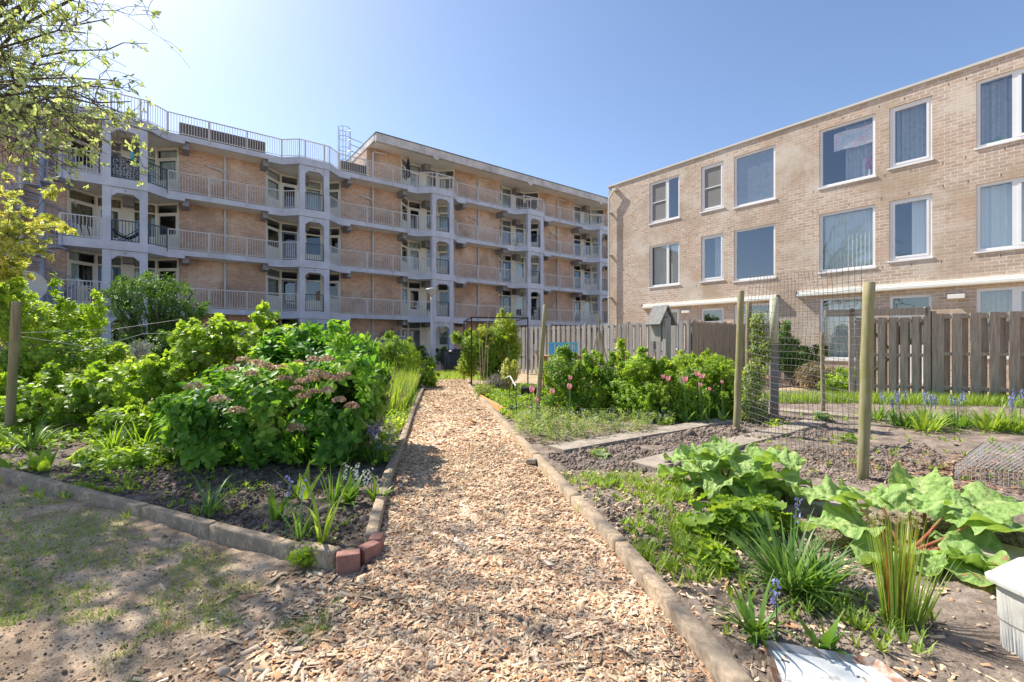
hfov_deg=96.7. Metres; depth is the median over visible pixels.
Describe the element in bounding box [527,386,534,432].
pink tulip
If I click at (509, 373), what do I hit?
bamboo cane
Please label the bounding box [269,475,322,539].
bluebell clump
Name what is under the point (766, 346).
climbing plant
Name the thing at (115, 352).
leafy bush
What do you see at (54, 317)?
leafy bush
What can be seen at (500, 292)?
balcony door
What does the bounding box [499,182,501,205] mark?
balcony door
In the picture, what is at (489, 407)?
edging block
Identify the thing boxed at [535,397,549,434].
pink tulip
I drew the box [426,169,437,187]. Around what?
window
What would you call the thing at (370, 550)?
corner brick
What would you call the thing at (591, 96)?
sky
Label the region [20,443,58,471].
hollyhock seedling
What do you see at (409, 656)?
wood chips
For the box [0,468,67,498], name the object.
edging block
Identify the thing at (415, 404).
edging block
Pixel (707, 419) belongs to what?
pink tulip
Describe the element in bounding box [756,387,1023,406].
grass verge
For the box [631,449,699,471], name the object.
paving slab
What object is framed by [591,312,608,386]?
bean teepee
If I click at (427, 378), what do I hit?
leafy bush
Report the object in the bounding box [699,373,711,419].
pink tulip
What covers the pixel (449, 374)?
grass verge
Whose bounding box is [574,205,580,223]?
front door
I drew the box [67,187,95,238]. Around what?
balcony door
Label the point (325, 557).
edging block
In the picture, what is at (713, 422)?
paving slab
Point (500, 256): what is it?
balcony door
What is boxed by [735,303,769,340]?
window
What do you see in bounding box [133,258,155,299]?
window
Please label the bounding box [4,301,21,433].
garden post
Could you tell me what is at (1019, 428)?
bluebell clump
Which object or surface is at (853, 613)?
weeds
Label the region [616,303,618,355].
bamboo cane
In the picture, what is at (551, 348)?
blue crate
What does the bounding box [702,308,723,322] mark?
window
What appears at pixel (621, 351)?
leafy bush
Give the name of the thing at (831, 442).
weeds
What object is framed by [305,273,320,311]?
window
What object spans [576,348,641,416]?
leafy bush
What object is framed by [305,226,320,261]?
window
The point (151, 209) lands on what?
window
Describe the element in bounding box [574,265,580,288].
front door
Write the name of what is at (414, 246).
front door
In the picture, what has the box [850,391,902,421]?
bluebell clump
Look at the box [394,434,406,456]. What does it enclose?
edging block
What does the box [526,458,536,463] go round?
stone chunk
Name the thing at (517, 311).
balcony chair
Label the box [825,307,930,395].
garden gate
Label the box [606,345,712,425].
leafy bush
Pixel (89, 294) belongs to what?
potted plant
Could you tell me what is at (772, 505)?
ladys mantle
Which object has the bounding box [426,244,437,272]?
window
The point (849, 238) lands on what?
window
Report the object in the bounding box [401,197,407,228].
balcony door
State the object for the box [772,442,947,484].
soil clods
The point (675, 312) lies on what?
window
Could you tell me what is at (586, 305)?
window
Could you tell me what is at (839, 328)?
window
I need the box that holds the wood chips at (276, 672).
[128,565,371,681]
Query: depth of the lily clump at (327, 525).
2.87 m
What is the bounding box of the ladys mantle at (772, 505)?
[732,493,806,533]
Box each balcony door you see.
[67,125,95,173]
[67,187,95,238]
[67,249,95,302]
[156,147,178,191]
[156,203,178,249]
[156,258,178,306]
[266,167,280,207]
[266,217,280,259]
[266,267,280,310]
[321,181,340,217]
[321,227,340,265]
[321,273,340,312]
[401,156,407,184]
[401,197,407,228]
[401,239,407,271]
[401,280,407,315]
[401,322,407,350]
[438,169,454,191]
[438,205,454,231]
[438,244,454,275]
[438,283,454,316]
[438,323,454,353]
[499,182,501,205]
[499,218,501,243]
[499,255,501,281]
[499,291,501,316]
[524,192,538,209]
[524,223,537,246]
[524,257,537,283]
[524,291,537,319]
[524,325,537,355]
[591,209,603,225]
[591,236,603,257]
[591,266,603,289]
[591,296,603,322]
[591,330,603,354]
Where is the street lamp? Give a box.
[425,288,437,356]
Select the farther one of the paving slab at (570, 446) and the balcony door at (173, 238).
the balcony door at (173, 238)
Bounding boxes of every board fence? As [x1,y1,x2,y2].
[518,319,690,384]
[691,319,764,383]
[931,311,1023,397]
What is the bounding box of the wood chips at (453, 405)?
[404,378,520,447]
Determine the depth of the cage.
4.31 m
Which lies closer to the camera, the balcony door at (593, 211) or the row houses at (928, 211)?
the row houses at (928, 211)
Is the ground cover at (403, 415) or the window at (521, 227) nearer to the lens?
the ground cover at (403, 415)
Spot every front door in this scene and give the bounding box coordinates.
[96,137,122,174]
[96,195,122,240]
[96,253,122,298]
[96,315,121,344]
[281,174,297,207]
[281,222,297,259]
[281,269,297,310]
[408,200,420,229]
[408,240,420,272]
[408,281,420,315]
[408,322,420,349]
[409,163,420,186]
[502,187,511,207]
[502,219,511,244]
[502,254,511,282]
[502,289,511,318]
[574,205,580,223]
[574,233,580,256]
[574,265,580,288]
[574,297,580,320]
[575,329,580,354]
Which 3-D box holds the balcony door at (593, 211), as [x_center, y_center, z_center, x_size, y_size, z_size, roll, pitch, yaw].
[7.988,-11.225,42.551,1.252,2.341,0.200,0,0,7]
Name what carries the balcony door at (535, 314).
in the apartment building
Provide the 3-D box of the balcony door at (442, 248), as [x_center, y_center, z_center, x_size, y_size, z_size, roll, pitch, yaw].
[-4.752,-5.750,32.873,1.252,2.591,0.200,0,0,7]
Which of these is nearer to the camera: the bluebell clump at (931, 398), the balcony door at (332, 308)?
the bluebell clump at (931, 398)
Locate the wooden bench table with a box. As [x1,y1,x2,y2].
[535,350,583,397]
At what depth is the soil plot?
2.50 m
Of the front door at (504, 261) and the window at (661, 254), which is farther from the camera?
the front door at (504, 261)
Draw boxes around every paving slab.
[548,437,616,452]
[601,430,661,442]
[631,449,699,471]
[646,424,699,434]
[683,418,732,426]
[697,436,759,448]
[737,427,796,441]
[774,419,826,430]
[779,408,847,417]
[785,494,868,514]
[849,414,903,421]
[942,422,1023,433]
[980,543,1023,559]
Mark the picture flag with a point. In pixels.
(856, 137)
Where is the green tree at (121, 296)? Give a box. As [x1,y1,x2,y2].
[97,270,211,357]
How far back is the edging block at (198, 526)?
3.18 m
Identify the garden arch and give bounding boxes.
[463,317,528,384]
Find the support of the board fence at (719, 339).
on the ground at (256, 563)
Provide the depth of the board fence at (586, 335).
15.32 m
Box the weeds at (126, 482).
[7,449,302,530]
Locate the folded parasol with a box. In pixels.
[406,156,409,183]
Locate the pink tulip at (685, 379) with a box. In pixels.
[678,376,695,422]
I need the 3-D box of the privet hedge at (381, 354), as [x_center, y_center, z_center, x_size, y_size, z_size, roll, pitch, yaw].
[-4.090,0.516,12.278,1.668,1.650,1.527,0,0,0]
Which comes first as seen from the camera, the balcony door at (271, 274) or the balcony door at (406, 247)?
the balcony door at (271, 274)
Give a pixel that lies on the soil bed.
(363, 501)
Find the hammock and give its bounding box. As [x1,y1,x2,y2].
[113,228,137,242]
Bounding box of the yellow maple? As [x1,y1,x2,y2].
[0,171,77,293]
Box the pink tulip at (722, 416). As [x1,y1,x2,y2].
[716,381,728,420]
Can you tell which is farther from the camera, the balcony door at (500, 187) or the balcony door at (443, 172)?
the balcony door at (500, 187)
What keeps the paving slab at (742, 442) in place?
on the soil plot
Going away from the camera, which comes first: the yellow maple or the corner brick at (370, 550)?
the corner brick at (370, 550)
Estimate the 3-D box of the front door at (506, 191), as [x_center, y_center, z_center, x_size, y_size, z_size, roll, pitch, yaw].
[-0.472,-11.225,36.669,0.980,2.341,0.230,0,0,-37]
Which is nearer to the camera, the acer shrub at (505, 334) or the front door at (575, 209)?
the acer shrub at (505, 334)
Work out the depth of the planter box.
10.05 m
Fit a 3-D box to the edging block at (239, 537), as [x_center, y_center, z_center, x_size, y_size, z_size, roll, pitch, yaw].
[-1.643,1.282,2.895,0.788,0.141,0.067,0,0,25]
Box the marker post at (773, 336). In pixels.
[770,297,778,416]
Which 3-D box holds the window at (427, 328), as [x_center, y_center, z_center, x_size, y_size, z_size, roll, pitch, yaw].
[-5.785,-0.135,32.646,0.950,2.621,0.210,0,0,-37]
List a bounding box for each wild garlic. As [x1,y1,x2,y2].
[330,462,369,508]
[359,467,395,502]
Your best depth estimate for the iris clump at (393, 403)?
7.79 m
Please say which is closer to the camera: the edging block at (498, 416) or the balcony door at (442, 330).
the edging block at (498, 416)
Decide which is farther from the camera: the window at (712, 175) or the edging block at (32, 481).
the window at (712, 175)
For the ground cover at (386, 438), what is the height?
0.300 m
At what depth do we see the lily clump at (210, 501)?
3.42 m
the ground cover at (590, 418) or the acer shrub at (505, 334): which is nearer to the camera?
the ground cover at (590, 418)
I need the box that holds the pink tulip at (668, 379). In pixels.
[666,376,677,416]
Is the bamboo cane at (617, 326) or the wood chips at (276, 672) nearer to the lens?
the wood chips at (276, 672)
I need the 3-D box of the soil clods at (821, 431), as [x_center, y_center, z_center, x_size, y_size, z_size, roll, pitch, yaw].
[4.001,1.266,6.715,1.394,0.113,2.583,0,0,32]
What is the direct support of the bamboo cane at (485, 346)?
on the soil plot
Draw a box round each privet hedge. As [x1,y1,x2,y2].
[363,332,390,366]
[375,330,425,375]
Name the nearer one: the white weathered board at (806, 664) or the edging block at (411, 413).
the white weathered board at (806, 664)
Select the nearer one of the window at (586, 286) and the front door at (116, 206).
the front door at (116, 206)
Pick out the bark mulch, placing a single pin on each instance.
(964, 473)
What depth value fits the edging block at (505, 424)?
6.48 m
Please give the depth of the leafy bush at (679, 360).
11.12 m
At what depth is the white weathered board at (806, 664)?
1.77 m
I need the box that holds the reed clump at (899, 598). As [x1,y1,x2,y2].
[859,478,960,631]
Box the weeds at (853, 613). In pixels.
[720,565,941,654]
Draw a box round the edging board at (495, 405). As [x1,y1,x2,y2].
[479,394,513,417]
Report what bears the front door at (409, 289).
in the apartment building
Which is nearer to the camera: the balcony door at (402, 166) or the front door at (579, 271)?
the balcony door at (402, 166)
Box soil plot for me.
[470,383,1023,681]
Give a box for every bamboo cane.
[479,338,480,380]
[481,339,483,379]
[483,313,488,382]
[508,346,509,402]
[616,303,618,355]
[625,327,626,383]
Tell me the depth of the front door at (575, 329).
41.71 m
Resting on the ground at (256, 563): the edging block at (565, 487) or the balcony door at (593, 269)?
the edging block at (565, 487)
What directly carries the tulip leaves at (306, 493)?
on the soil bed
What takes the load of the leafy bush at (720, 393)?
on the soil plot
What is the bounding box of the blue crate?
[548,342,577,354]
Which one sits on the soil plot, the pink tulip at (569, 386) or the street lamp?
the pink tulip at (569, 386)
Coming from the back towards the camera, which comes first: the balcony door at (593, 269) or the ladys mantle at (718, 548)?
the balcony door at (593, 269)
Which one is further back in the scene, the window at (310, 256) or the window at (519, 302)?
the window at (519, 302)
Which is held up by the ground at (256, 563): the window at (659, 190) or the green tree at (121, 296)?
the green tree at (121, 296)
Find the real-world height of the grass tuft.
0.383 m
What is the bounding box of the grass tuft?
[310,458,354,506]
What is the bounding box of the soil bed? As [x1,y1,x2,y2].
[0,378,422,550]
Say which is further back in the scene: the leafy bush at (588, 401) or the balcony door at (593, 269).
the balcony door at (593, 269)
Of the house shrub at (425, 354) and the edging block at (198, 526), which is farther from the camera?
the house shrub at (425, 354)
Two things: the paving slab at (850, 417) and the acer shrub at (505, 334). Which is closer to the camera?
the paving slab at (850, 417)
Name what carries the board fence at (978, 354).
on the soil plot
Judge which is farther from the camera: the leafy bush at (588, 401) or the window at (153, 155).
the window at (153, 155)
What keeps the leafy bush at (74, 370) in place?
on the soil bed
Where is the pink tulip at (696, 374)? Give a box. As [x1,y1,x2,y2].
[694,371,703,420]
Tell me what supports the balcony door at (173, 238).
in the apartment building
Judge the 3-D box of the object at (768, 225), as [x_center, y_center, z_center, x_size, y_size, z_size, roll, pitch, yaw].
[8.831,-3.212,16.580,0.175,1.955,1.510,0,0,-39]
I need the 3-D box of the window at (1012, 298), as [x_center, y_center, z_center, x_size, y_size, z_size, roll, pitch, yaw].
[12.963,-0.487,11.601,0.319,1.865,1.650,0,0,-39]
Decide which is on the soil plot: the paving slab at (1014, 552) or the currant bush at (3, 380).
the paving slab at (1014, 552)
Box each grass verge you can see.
[429,369,485,379]
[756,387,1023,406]
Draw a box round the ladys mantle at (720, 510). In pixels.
[674,489,779,547]
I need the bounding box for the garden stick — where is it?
[820,333,824,410]
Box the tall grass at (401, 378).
[385,364,421,417]
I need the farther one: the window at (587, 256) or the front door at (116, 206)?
the window at (587, 256)
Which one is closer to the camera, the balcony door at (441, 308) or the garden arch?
the garden arch
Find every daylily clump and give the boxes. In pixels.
[0,410,73,448]
[82,419,136,451]
[111,414,159,446]
[715,497,877,620]
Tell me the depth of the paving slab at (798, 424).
6.73 m
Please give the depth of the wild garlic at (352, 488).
3.60 m
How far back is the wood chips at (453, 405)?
7.15 m
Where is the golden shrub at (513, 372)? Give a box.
[500,358,520,389]
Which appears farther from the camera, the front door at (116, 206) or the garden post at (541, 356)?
the front door at (116, 206)
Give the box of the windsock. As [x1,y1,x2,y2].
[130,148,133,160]
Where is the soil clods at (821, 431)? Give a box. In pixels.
[739,414,834,439]
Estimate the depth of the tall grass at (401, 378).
8.94 m
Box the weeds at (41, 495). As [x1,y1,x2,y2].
[0,477,134,518]
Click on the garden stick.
(822, 366)
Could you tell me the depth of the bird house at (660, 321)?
8.72 m
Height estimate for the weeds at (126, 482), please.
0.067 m
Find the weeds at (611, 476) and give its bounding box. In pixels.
[539,461,726,586]
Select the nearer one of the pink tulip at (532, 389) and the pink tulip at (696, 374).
the pink tulip at (532, 389)
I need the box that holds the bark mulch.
[775,427,1023,500]
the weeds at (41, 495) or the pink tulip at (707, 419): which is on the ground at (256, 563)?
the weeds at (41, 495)
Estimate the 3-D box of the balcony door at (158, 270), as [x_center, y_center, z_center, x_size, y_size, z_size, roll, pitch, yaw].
[-17.500,-2.950,23.140,1.252,2.591,0.090,0,0,7]
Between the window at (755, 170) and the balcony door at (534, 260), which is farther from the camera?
the balcony door at (534, 260)
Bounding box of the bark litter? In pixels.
[0,494,336,681]
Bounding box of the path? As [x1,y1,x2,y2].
[366,383,698,681]
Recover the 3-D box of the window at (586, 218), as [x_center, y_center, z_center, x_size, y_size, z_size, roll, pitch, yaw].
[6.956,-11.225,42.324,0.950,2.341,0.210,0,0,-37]
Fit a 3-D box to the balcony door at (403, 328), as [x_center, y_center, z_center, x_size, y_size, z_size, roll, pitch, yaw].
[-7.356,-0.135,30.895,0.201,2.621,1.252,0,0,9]
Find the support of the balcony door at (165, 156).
in the apartment building
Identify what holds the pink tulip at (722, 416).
on the soil plot
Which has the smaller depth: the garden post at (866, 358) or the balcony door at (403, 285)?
the garden post at (866, 358)
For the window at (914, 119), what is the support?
in the row houses at (928, 211)
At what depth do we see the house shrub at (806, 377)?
12.30 m
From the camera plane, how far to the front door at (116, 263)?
22.24 m
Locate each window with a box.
[133,201,155,245]
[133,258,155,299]
[134,144,155,185]
[305,180,320,209]
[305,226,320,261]
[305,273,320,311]
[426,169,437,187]
[426,205,437,229]
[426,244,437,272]
[426,285,437,315]
[426,322,437,356]
[515,192,523,208]
[515,223,523,245]
[515,256,523,282]
[515,290,523,319]
[584,209,590,224]
[584,236,590,257]
[584,266,590,289]
[584,296,590,322]
[648,175,679,224]
[648,241,679,287]
[650,309,678,349]
[700,161,723,213]
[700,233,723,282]
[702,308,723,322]
[732,145,775,208]
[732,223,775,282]
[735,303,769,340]
[818,114,876,189]
[818,204,876,273]
[819,296,876,361]
[887,96,933,169]
[887,194,933,262]
[974,67,1023,149]
[974,176,1023,253]
[976,286,1023,358]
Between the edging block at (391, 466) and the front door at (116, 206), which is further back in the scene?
the front door at (116, 206)
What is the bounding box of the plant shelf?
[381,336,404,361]
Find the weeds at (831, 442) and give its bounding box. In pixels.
[745,410,1022,486]
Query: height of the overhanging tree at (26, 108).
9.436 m
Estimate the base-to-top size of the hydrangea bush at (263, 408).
1.624 m
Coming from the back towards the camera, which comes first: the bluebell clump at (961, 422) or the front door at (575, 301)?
the front door at (575, 301)
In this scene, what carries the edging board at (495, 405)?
on the ground at (256, 563)
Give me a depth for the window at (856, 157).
14.38 m
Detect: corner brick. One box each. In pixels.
[336,549,359,575]
[358,540,380,566]
[368,532,383,549]
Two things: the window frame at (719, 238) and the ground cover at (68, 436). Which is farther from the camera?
the window frame at (719, 238)
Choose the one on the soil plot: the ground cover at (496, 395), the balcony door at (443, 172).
the ground cover at (496, 395)
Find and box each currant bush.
[0,352,173,432]
[0,367,56,410]
[84,394,184,446]
[144,300,324,393]
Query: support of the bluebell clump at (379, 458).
on the soil bed
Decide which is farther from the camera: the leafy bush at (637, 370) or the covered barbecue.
the covered barbecue
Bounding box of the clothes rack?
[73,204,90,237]
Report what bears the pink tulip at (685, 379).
on the soil plot
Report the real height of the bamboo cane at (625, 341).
1.634 m
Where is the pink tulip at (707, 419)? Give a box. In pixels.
[700,387,710,422]
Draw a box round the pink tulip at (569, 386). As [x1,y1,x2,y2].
[561,383,571,428]
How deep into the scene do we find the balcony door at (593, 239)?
42.53 m
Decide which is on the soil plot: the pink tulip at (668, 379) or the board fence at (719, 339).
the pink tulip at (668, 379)
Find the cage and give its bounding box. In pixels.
[953,442,1023,488]
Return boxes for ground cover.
[0,419,160,452]
[5,459,352,541]
[355,404,411,465]
[375,423,401,459]
[476,382,546,418]
[512,399,674,442]
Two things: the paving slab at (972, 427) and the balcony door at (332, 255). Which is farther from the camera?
the balcony door at (332, 255)
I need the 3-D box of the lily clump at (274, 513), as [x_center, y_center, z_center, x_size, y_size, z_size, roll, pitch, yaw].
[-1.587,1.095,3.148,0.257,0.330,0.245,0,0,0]
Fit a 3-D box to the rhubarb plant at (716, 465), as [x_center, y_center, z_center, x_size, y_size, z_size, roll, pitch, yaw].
[1.900,1.067,3.897,1.003,0.452,1.218,0,0,-35]
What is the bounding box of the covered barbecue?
[443,349,462,371]
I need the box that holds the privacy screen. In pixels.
[113,158,137,180]
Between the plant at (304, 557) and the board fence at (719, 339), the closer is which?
the plant at (304, 557)
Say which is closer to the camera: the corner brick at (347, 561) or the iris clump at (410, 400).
the corner brick at (347, 561)
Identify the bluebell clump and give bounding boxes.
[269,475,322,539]
[347,418,412,467]
[706,571,799,647]
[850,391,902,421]
[878,390,933,428]
[892,401,965,433]
[909,391,959,422]
[936,391,983,427]
[950,399,1019,434]
[974,389,1023,434]
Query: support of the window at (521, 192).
in the apartment building
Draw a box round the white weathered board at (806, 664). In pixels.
[762,640,907,681]
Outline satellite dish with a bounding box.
[8,270,47,313]
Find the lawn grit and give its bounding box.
[0,486,353,681]
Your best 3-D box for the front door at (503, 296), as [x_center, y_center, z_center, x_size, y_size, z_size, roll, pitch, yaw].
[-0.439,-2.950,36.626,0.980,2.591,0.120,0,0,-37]
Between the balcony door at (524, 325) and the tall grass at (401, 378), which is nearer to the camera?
the tall grass at (401, 378)
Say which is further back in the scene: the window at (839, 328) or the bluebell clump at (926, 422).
the window at (839, 328)
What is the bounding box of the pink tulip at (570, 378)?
[566,375,571,417]
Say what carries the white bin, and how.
on the soil plot
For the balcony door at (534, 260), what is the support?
in the apartment building
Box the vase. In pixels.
[864,157,872,174]
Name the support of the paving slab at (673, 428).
on the soil plot
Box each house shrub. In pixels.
[401,352,436,369]
[406,345,446,363]
[768,319,819,387]
[794,361,839,389]
[815,367,855,393]
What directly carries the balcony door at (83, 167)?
in the apartment building
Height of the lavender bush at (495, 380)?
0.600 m
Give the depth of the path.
3.22 m
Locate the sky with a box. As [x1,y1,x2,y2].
[0,0,1023,197]
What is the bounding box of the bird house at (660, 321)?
[645,305,676,384]
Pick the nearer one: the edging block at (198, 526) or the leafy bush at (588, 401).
the edging block at (198, 526)
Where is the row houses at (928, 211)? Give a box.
[607,47,1023,392]
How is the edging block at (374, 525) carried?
on the ground at (256, 563)
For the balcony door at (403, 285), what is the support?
in the apartment building
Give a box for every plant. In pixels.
[59,481,105,498]
[64,443,177,473]
[85,286,95,302]
[123,338,155,362]
[285,541,322,570]
[657,434,825,502]
[732,311,774,421]
[791,461,1023,586]
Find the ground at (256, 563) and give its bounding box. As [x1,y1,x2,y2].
[0,357,1008,681]
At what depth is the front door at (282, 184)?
27.01 m
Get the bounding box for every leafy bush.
[0,265,108,366]
[0,324,138,391]
[65,354,203,389]
[81,328,178,368]
[419,366,439,386]
[537,343,611,419]
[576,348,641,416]
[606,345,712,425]
[614,337,655,384]
[671,348,734,389]
[677,357,744,419]
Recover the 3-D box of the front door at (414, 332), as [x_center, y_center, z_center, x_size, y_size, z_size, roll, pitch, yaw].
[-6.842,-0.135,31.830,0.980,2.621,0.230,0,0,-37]
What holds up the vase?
on the row houses at (928, 211)
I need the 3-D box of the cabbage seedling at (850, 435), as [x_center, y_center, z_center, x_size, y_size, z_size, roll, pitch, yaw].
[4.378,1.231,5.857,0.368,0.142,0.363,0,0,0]
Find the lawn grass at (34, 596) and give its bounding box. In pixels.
[0,489,350,681]
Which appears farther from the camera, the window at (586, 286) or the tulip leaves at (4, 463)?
the window at (586, 286)
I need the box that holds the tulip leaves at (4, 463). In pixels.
[0,458,27,469]
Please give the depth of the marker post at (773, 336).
7.65 m
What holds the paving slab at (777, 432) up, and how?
on the soil plot
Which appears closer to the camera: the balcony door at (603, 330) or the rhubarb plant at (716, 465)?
the rhubarb plant at (716, 465)
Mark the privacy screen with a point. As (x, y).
(128, 172)
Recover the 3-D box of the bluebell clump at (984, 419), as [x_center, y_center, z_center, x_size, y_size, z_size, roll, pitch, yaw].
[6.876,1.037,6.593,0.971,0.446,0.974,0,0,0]
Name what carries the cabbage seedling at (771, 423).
on the soil plot
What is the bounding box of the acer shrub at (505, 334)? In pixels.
[449,308,523,382]
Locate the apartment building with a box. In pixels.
[0,79,607,368]
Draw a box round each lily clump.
[176,471,266,514]
[263,474,306,520]
[284,466,367,551]
[784,604,852,659]
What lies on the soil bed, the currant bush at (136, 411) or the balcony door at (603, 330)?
the currant bush at (136, 411)
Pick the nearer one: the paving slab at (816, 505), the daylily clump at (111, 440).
the paving slab at (816, 505)
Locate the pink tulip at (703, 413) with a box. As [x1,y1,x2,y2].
[691,383,705,421]
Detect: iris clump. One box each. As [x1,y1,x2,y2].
[386,389,398,413]
[398,376,419,405]
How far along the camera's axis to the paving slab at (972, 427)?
6.59 m
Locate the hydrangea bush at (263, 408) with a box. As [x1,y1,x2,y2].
[149,319,418,470]
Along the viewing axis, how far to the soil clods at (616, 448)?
5.27 m
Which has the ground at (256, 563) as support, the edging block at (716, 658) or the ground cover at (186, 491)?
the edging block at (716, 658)
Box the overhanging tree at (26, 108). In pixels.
[0,0,189,233]
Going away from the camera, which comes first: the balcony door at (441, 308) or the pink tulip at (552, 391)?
the pink tulip at (552, 391)
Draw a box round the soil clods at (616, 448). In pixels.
[546,424,740,472]
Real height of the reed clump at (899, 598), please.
0.651 m
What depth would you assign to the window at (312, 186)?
27.84 m
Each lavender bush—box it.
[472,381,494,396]
[484,373,511,390]
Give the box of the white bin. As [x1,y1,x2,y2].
[985,557,1023,660]
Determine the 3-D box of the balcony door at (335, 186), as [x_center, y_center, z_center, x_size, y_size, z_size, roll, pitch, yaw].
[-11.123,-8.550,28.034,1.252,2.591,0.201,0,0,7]
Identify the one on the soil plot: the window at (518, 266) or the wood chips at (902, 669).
the wood chips at (902, 669)
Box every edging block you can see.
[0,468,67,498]
[62,484,149,516]
[141,504,217,538]
[209,522,297,559]
[294,540,340,571]
[364,476,390,542]
[382,451,399,480]
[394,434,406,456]
[401,419,411,435]
[407,408,414,418]
[412,400,418,409]
[479,397,488,405]
[485,403,495,415]
[493,411,504,423]
[501,420,516,435]
[512,432,539,457]
[533,454,579,504]
[571,495,627,555]
[615,541,753,681]
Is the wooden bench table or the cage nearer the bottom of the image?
the cage
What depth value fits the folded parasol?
29.83 m
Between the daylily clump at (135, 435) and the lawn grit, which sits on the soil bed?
the daylily clump at (135, 435)
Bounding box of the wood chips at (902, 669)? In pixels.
[559,469,1020,681]
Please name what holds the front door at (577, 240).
in the apartment building
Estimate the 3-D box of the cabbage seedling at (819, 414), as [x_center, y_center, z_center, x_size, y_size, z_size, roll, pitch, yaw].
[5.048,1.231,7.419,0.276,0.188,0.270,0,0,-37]
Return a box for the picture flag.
[834,123,871,151]
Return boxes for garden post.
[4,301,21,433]
[535,305,547,414]
[733,290,743,431]
[745,303,751,395]
[857,281,875,480]
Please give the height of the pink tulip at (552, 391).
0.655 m
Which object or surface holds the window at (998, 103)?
in the row houses at (928, 211)
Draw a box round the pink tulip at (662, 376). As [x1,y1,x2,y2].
[651,375,664,415]
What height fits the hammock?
0.874 m
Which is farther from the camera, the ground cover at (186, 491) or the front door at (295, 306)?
the front door at (295, 306)
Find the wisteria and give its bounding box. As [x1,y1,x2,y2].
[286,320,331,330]
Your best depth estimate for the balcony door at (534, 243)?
37.61 m
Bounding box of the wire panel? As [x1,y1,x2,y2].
[744,265,861,472]
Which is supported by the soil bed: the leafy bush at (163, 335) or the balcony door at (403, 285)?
the leafy bush at (163, 335)
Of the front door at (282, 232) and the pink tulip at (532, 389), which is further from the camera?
the front door at (282, 232)
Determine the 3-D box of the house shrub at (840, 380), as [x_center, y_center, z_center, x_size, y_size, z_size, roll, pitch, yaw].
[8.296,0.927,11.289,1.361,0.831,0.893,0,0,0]
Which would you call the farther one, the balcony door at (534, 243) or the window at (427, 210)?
the balcony door at (534, 243)
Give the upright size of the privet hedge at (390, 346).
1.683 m
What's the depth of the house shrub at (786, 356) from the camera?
13.20 m
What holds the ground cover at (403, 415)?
on the soil bed
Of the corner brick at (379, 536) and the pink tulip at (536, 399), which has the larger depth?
the pink tulip at (536, 399)
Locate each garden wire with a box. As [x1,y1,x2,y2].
[21,319,178,332]
[22,333,158,347]
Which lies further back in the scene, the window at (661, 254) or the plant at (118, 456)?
the window at (661, 254)
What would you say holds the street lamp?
on the ground at (256, 563)
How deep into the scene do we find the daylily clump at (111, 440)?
5.21 m
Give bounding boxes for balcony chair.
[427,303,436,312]
[516,309,524,319]
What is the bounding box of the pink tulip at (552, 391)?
[546,388,554,431]
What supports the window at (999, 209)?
in the row houses at (928, 211)
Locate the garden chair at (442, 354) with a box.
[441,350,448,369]
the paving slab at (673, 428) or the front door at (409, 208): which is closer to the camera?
the paving slab at (673, 428)
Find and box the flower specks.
[568,403,677,438]
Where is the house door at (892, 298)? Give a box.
[890,294,931,382]
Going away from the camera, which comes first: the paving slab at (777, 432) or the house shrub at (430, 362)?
the paving slab at (777, 432)
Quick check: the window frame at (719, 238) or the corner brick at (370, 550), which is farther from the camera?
the window frame at (719, 238)
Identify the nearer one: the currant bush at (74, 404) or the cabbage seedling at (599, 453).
the cabbage seedling at (599, 453)
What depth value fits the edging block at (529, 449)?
5.37 m
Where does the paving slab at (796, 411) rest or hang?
on the soil plot
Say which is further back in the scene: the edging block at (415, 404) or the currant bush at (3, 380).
the edging block at (415, 404)
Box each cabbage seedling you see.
[589,446,611,458]
[762,418,789,426]
[813,411,831,421]
[833,433,857,443]
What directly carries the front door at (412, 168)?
in the apartment building
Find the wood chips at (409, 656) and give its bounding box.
[329,445,716,681]
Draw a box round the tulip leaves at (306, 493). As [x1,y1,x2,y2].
[274,460,325,499]
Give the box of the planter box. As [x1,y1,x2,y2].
[521,387,545,394]
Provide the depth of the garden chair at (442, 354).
21.75 m
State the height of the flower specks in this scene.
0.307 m
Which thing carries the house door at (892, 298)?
in the row houses at (928, 211)
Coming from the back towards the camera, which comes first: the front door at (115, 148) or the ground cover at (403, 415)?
the front door at (115, 148)
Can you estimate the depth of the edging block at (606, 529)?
3.07 m
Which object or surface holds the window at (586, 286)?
in the apartment building
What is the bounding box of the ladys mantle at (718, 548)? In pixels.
[681,538,740,577]
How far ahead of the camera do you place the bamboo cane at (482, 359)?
10.44 m

